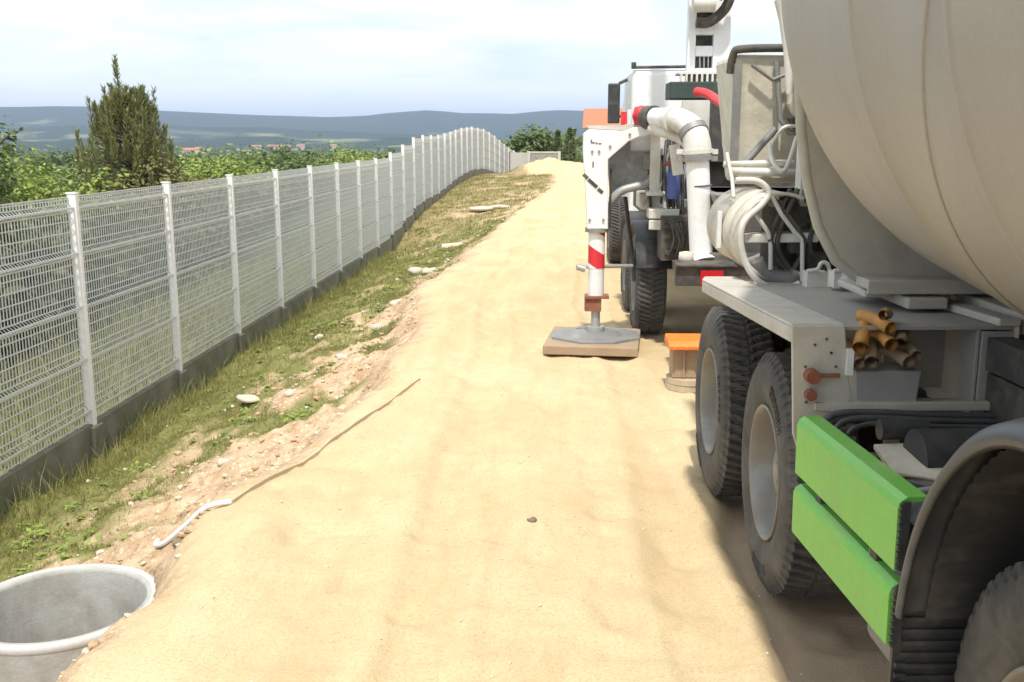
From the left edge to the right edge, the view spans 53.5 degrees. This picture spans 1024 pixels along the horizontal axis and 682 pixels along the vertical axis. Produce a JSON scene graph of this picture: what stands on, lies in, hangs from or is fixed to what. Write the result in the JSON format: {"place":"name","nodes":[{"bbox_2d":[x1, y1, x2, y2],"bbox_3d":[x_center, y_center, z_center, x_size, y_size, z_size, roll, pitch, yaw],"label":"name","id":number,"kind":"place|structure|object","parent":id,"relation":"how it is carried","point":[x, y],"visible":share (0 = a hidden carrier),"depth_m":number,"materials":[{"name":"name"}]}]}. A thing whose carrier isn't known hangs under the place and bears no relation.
{"place":"outdoors","nodes":[
{"label":"outdoors","id":0,"kind":"place"},
{"bbox_2d":[0,106,586,148],"bbox_3d":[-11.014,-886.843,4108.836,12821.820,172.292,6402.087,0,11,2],"label":"hills","id":1,"kind":"structure","parent":0,"point":[52,126],"depth_m":3976.40,"materials":[{"name":"blue"}]},
{"bbox_2d":[0,0,782,116],"label":"sky","id":2,"kind":"structure","parent":0,"point":[314,58],"materials":[{"name":"white"}]},
{"bbox_2d":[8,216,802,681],"bbox_3d":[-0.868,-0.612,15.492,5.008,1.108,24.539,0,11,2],"label":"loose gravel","id":3,"kind":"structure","parent":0,"point":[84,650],"depth_m":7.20,"materials":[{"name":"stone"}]},
{"bbox_2d":[0,148,888,681],"bbox_3d":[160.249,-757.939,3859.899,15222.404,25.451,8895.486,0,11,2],"label":"ground","id":4,"kind":"structure","parent":0,"point":[596,610],"depth_m":5.46,"materials":[{"name":"soil"}]},
{"bbox_2d":[0,115,46,292],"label":"bush","id":5,"kind":"object","parent":4,"relation":"on","point":[7,184],"visible":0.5,"depth_m":16.51,"materials":[{"name":"green plant"}]},
{"bbox_2d":[13,155,119,211],"bbox_3d":[-15.986,-5.020,37.578,6.864,3.849,6.615,0,11,2],"label":"green bush","id":6,"kind":"object","parent":4,"relation":"on","point":[65,184],"visible":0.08,"depth_m":36.62,"materials":[{"name":"green plant"}]},
{"bbox_2d":[0,131,141,225],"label":"green bush","id":7,"kind":"object","parent":4,"relation":"on","point":[35,186],"visible":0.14,"depth_m":31.98,"materials":[{"name":"green plant"}]},
{"bbox_2d":[0,563,155,681],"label":"concrete ring","id":8,"kind":"object","parent":4,"relation":"on","point":[54,621],"visible":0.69,"depth_m":5.34,"materials":[{"name":"grey concrete"}]},
{"bbox_2d":[61,53,183,208],"bbox_3d":[-13.044,-6.285,34.701,4.116,6.841,4.022,-8,14,-34],"label":"spiky pine","id":9,"kind":"object","parent":4,"relation":"on","point":[138,115],"visible":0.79,"depth_m":33.83,"materials":[{"name":"green plant"}]},
{"bbox_2d":[91,144,220,212],"bbox_3d":[-11.690,-4.795,34.056,4.114,4.064,4.190,5,12,25],"label":"green bush","id":10,"kind":"object","parent":4,"relation":"on","point":[143,180],"visible":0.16,"depth_m":33.56,"materials":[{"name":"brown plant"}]},
{"bbox_2d":[171,537,182,546],"bbox_3d":[-1.760,1.064,5.366,0.074,0.046,0.105,-5,12,-22],"label":"stone","id":11,"kind":"object","parent":4,"relation":"on","point":[176,540],"visible":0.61,"depth_m":5.34,"materials":[{"name":"beige stone"}]},
{"bbox_2d":[0,171,364,387],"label":"undergrowth","id":12,"kind":"object","parent":4,"relation":"on","point":[245,194],"visible":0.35,"depth_m":20.27,"materials":[{"name":"green plant"}]},
{"bbox_2d":[181,148,194,153],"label":"village house","id":13,"kind":"structure","parent":4,"relation":"on","point":[184,150],"depth_m":1074.64,"materials":[{"name":"paint"}]},
{"bbox_2d":[153,499,231,547],"bbox_3d":[-1.794,1.016,5.606,0.552,0.338,0.130,4,12,21],"label":"plastic pipe","id":14,"kind":"object","parent":4,"relation":"on","point":[157,543],"visible":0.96,"depth_m":5.53,"materials":[{"name":"plastic"}]},
{"bbox_2d":[194,147,203,153],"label":"village house","id":15,"kind":"structure","parent":4,"relation":"on","point":[197,149],"depth_m":1172.82,"materials":[{"name":"paint"}]},
{"bbox_2d":[217,458,228,465],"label":"stone","id":16,"kind":"object","parent":4,"relation":"on","point":[220,462],"visible":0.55,"depth_m":7.90,"materials":[{"name":"stone"}]},
{"bbox_2d":[159,138,292,186],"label":"green bush","id":17,"kind":"object","parent":4,"relation":"on","point":[218,172],"visible":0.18,"depth_m":44.73,"materials":[{"name":"green plant"}]},
{"bbox_2d":[235,394,259,402],"bbox_3d":[-2.735,0.597,10.534,0.327,0.081,0.231,6,13,27],"label":"stone","id":18,"kind":"object","parent":4,"relation":"on","point":[245,398],"visible":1,"depth_m":10.46,"materials":[{"name":"stone"}]},
{"bbox_2d":[0,127,516,518],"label":"fence","id":19,"kind":"object","parent":4,"relation":"on","point":[432,159],"visible":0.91,"depth_m":12.29,"materials":[{"name":"metal"}]},
{"bbox_2d":[8,213,508,575],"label":"verge weeds","id":20,"kind":"object","parent":4,"relation":"on","point":[63,555],"visible":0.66,"depth_m":8.94,"materials":[{"name":"green plant"}]},
{"bbox_2d":[60,258,460,674],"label":"soil clods","id":21,"kind":"object","parent":4,"relation":"on","point":[92,644],"visible":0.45,"depth_m":8.28,"materials":[{"name":"brown soil"}]},
{"bbox_2d":[0,167,553,581],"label":"verge grass","id":22,"kind":"structure","parent":4,"relation":"on","point":[385,261],"depth_m":12.50,"materials":[{"name":"green plant"}]},
{"bbox_2d":[204,128,362,190],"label":"green bush","id":23,"kind":"object","parent":4,"relation":"on","point":[281,162],"visible":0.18,"depth_m":60.87,"materials":[{"name":"green plant"}]},
{"bbox_2d":[284,389,294,396],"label":"stone","id":24,"kind":"object","parent":4,"relation":"on","point":[288,392],"visible":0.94,"depth_m":9.63,"materials":[{"name":"stone"}]},
{"bbox_2d":[0,128,582,189],"bbox_3d":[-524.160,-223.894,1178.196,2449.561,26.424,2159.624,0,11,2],"label":"distant wood","id":25,"kind":"object","parent":4,"relation":"on","point":[54,153],"visible":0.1,"depth_m":184.06,"materials":[{"name":"green plant"}]},
{"bbox_2d":[296,144,304,149],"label":"village house","id":26,"kind":"structure","parent":4,"relation":"on","point":[302,146],"depth_m":1825.29,"materials":[{"name":"paint"}]},
{"bbox_2d":[232,378,419,503],"bbox_3d":[-1.135,0.621,6.844,0.014,0.127,2.798,3,12,16],"label":"edging strip","id":27,"kind":"object","parent":4,"relation":"on","point":[302,463],"visible":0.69,"depth_m":6.51,"materials":[{"name":"brown wood"}]},
{"bbox_2d":[335,354,348,359],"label":"stone","id":28,"kind":"object","parent":4,"relation":"on","point":[339,356],"visible":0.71,"depth_m":11.51,"materials":[{"name":"stone"}]},
{"bbox_2d":[299,139,395,187],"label":"green bush","id":29,"kind":"object","parent":4,"relation":"on","point":[351,157],"visible":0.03,"depth_m":85.68,"materials":[{"name":"green plant"}]},
{"bbox_2d":[370,323,383,330],"bbox_3d":[-1.676,-0.166,12.685,0.223,0.104,0.138,8,14,35],"label":"stone","id":30,"kind":"object","parent":4,"relation":"on","point":[373,326],"visible":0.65,"depth_m":12.64,"materials":[{"name":"stone"}]},
{"bbox_2d":[388,299,401,305],"bbox_3d":[-1.544,-0.519,13.946,0.296,0.111,0.352,-6,13,-27],"label":"stone","id":31,"kind":"object","parent":4,"relation":"on","point":[392,302],"visible":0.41,"depth_m":13.89,"materials":[{"name":"stone"}]},
{"bbox_2d":[408,267,421,274],"bbox_3d":[-1.804,-1.321,19.205,0.296,0.152,0.272,-9,14,-37],"label":"stone","id":32,"kind":"object","parent":4,"relation":"on","point":[412,270],"visible":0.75,"depth_m":19.11,"materials":[{"name":"stone"}]},
{"bbox_2d":[421,267,437,274],"bbox_3d":[-1.481,-1.252,18.381,0.314,0.177,0.273,-1,11,-4],"label":"stone","id":33,"kind":"object","parent":4,"relation":"on","point":[425,270],"visible":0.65,"depth_m":18.29,"materials":[{"name":"stone"}]},
{"bbox_2d":[441,242,462,248],"bbox_3d":[-1.361,-2.249,24.083,0.648,0.150,0.749,2,11,9],"label":"stone","id":34,"kind":"object","parent":4,"relation":"on","point":[444,245],"visible":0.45,"depth_m":23.94,"materials":[{"name":"stone"}]},
{"bbox_2d":[468,206,493,211],"bbox_3d":[-0.995,-4.282,32.878,0.852,0.186,0.708,-5,12,-25],"label":"stone","id":35,"kind":"object","parent":4,"relation":"on","point":[481,208],"visible":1,"depth_m":32.66,"materials":[{"name":"stone"}]},
{"bbox_2d":[490,205,509,208],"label":"stone","id":36,"kind":"object","parent":4,"relation":"on","point":[497,206],"visible":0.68,"depth_m":33.01,"materials":[{"name":"stone"}]},
{"bbox_2d":[508,153,526,171],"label":"pale boundary wall","id":37,"kind":"structure","parent":4,"relation":"on","point":[517,160],"depth_m":65.43,"materials":[{"name":"concrete"}]},
{"bbox_2d":[498,124,564,169],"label":"round tree","id":38,"kind":"object","parent":4,"relation":"on","point":[540,140],"visible":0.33,"depth_m":79.05,"materials":[{"name":"green plant"}]},
{"bbox_2d":[527,517,536,522],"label":"soil clod","id":39,"kind":"object","parent":4,"relation":"on","point":[532,519],"visible":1,"depth_m":5.22,"materials":[{"name":"brown soil"}]},
{"bbox_2d":[527,151,560,163],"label":"site gate","id":40,"kind":"structure","parent":4,"relation":"on","point":[532,156],"depth_m":64.88,"materials":[{"name":"concrete"}]},
{"bbox_2d":[551,130,563,160],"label":"slim conifer","id":41,"kind":"object","parent":4,"relation":"on","point":[557,144],"visible":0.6,"depth_m":78.23,"materials":[{"name":"green plant"}]},
{"bbox_2d":[562,127,577,161],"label":"slim conifer","id":42,"kind":"object","parent":4,"relation":"on","point":[569,151],"visible":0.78,"depth_m":76.21,"materials":[{"name":"green plant"}]},
{"bbox_2d":[562,141,582,162],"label":"wire fence","id":43,"kind":"object","parent":4,"relation":"on","point":[575,151],"visible":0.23,"depth_m":66.73,"materials":[{"name":"grey metal"}]},
{"bbox_2d":[543,326,640,356],"bbox_3d":[0.774,-0.001,9.633,0.860,0.082,0.980,2,11,8],"label":"support board","id":44,"kind":"object","parent":4,"relation":"on","point":[551,346],"visible":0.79,"depth_m":9.18,"materials":[{"name":"brown wood"}]},
{"bbox_2d":[583,108,622,130],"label":"tiled house","id":45,"kind":"structure","parent":4,"relation":"on","point":[591,117],"depth_m":82.58,"materials":[{"name":"tile"}]},
{"bbox_2d":[552,0,794,343],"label":"pump truck","id":46,"kind":"object","parent":4,"relation":"on","point":[656,159],"visible":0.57,"depth_m":9.50,"materials":[{"name":"metal"}]},
{"bbox_2d":[665,380,695,392],"bbox_3d":[1.381,0.345,8.023,0.340,0.045,0.340,0,11,2],"label":"round pad","id":47,"kind":"object","parent":4,"relation":"on","point":[677,388],"visible":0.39,"depth_m":7.88,"materials":[{"name":"brown wood"}]},
{"bbox_2d":[666,373,695,386],"bbox_3d":[1.391,0.296,8.013,0.350,0.045,0.350,0,11,2],"label":"round pad","id":48,"kind":"object","parent":47,"relation":"on","point":[689,382],"visible":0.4,"depth_m":7.88,"materials":[{"name":"brown wood"}]},
{"bbox_2d":[669,350,697,377],"bbox_3d":[1.386,0.153,7.987,0.270,0.235,0.235,0,11,2],"label":"wooden block","id":49,"kind":"object","parent":48,"relation":"on","point":[682,363],"depth_m":7.89,"materials":[{"name":"brown wood"}]},
{"bbox_2d":[664,333,700,349],"bbox_3d":[1.390,0.002,7.928,0.360,0.075,0.352,0,11,2],"label":"plastic wedge","id":50,"kind":"object","parent":49,"relation":"on","point":[678,341],"visible":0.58,"depth_m":7.83,"materials":[{"name":"orange plastic"}]},
{"bbox_2d":[695,0,1023,681],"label":"mixer truck","id":51,"kind":"object","parent":4,"relation":"on","point":[885,496],"visible":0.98,"depth_m":3.30,"materials":[{"name":"metal"}]},
{"bbox_2d":[846,307,921,368],"bbox_3d":[1.338,-0.019,3.673,0.274,0.209,0.240,0,11,-1],"label":"rusty tube bundle","id":52,"kind":"object","parent":51,"relation":"in","point":[900,349],"visible":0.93,"depth_m":3.62,"materials":[{"name":"brown rusty metal"}]}
]}

